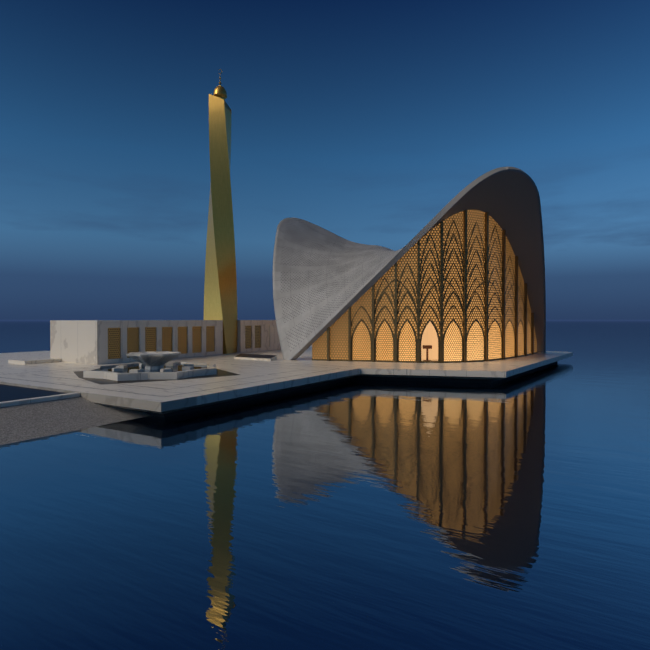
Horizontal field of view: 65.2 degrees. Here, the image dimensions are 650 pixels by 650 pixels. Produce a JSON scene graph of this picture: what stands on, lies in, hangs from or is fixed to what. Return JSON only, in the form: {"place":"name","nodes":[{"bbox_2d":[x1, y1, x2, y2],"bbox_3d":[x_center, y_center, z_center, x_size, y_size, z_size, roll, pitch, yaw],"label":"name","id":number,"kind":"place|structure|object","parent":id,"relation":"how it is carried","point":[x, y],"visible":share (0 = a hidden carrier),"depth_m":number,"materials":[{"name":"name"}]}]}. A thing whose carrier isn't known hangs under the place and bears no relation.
{"place":"outdoors","nodes":[
{"label":"outdoors","id":0,"kind":"place"},
{"bbox_2d":[0,384,66,401],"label":"raised pool","id":1,"kind":"structure","parent":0,"point":[9,393],"depth_m":25.49,"materials":[{"name":"blue"}]},
{"bbox_2d":[0,397,151,444],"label":"gravel bank","id":2,"kind":"structure","parent":0,"point":[22,422],"depth_m":22.05,"materials":[{"name":"grey gravel"}]},
{"bbox_2d":[0,392,79,406],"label":"pool curb","id":3,"kind":"structure","parent":2,"relation":"on","point":[36,399],"depth_m":23.40,"materials":[{"name":"stone"}]},
{"bbox_2d":[50,320,222,364],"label":"court wall","id":4,"kind":"structure","parent":0,"point":[80,341],"depth_m":42.62,"materials":[{"name":"concrete"}]},
{"bbox_2d":[108,326,213,358],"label":"window screens","id":5,"kind":"object","parent":4,"relation":"attached to","point":[114,350],"visible":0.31,"depth_m":45.20,"materials":[{"name":"brown wood"}]},
{"bbox_2d":[0,319,649,649],"bbox_3d":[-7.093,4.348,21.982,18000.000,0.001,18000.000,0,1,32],"label":"water","id":6,"kind":"structure","parent":0,"point":[511,513],"depth_m":11.77,"materials":[{"name":"blue liquid"}]},
{"bbox_2d":[143,361,556,416],"bbox_3d":[-6.625,4.244,49.974,48.523,1.179,45.369,0,1,32],"label":"platform base","id":7,"kind":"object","parent":6,"relation":"in","point":[335,381],"depth_m":36.52,"materials":[{"name":"grey concrete"}]},
{"bbox_2d":[0,345,572,413],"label":"platform","id":8,"kind":"structure","parent":7,"relation":"on","point":[493,369],"depth_m":34.31,"materials":[{"name":"stone"}]},
{"bbox_2d":[8,357,61,364],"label":"bench","id":9,"kind":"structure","parent":8,"relation":"on","point":[33,360],"depth_m":41.62,"materials":[{"name":"stone"}]},
{"bbox_2d":[74,369,239,384],"bbox_3d":[-11.354,3.210,33.831,9.168,0.001,9.168,-1,1,-40],"label":"fountain apron","id":10,"kind":"object","parent":8,"relation":"on","point":[79,374],"visible":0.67,"depth_m":30.79,"materials":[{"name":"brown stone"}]},
{"bbox_2d":[83,351,216,380],"bbox_3d":[-11.354,2.535,33.824,8.038,1.360,8.038,0,1,32],"label":"fountain","id":11,"kind":"object","parent":10,"relation":"on","point":[152,365],"visible":0.98,"depth_m":32.51,"materials":[{"name":"stone"}]},
{"bbox_2d":[1,358,343,396],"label":"joint","id":12,"kind":"object","parent":8,"relation":"on","point":[174,388],"visible":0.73,"depth_m":30.29,"materials":[{"name":"grey metal"}]},
{"bbox_2d":[204,69,236,353],"bbox_3d":[-11.185,-12.140,54.309,3.082,30.246,3.082,0,1,24],"label":"minaret","id":13,"kind":"object","parent":8,"relation":"on","point":[220,293],"visible":0.92,"depth_m":53.36,"materials":[{"name":"gold metal"}]},
{"bbox_2d":[234,354,276,360],"bbox_3d":[-6.261,2.873,45.563,4.200,0.420,0.900,0,1,32],"label":"bench","id":14,"kind":"object","parent":8,"relation":"on","point":[257,357],"visible":1,"depth_m":45.26,"materials":[{"name":"stone"}]},
{"bbox_2d":[237,320,280,351],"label":"court wall","id":15,"kind":"structure","parent":8,"relation":"on","point":[274,343],"depth_m":57.32,"materials":[{"name":"concrete"}]},
{"bbox_2d":[245,325,260,348],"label":"window screens","id":16,"kind":"object","parent":15,"relation":"attached to","point":[248,336],"visible":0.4,"depth_m":57.34,"materials":[{"name":"brown wood"}]},
{"bbox_2d":[264,325,268,346],"bbox_3d":[-6.866,1.306,59.031,0.060,2.550,1.150,0,1,32],"label":"court wall door","id":17,"kind":"structure","parent":15,"relation":"attached to","point":[266,335],"depth_m":59.07,"materials":[{"name":"stone"}]},
{"bbox_2d":[273,167,545,359],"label":"roof","id":18,"kind":"structure","parent":8,"relation":"on","point":[324,279],"depth_m":46.67,"materials":[{"name":"concrete"}]},
{"bbox_2d":[312,210,537,362],"bbox_3d":[12.057,-3.350,46.111,25.801,12.852,7.016,0,1,-22],"label":"lattice screen","id":19,"kind":"object","parent":8,"relation":"on","point":[456,280],"visible":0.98,"depth_m":42.80,"materials":[{"name":"brown metal"}]},
{"bbox_2d":[423,345,431,360],"bbox_3d":[8.781,2.425,43.601,0.750,1.360,0.600,0,1,4],"label":"lectern","id":20,"kind":"object","parent":8,"relation":"on","point":[426,347],"visible":0.86,"depth_m":43.35,"materials":[{"name":"brown wood"}]},
{"bbox_2d":[421,322,437,359],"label":"interior wall","id":21,"kind":"structure","parent":8,"relation":"on","point":[429,336],"depth_m":45.20,"materials":[{"name":"beige paint"}]},
{"bbox_2d":[0,0,649,319],"label":"sky","id":22,"kind":"structure","parent":0,"point":[359,121],"materials":[{"name":"blue"}]}
]}

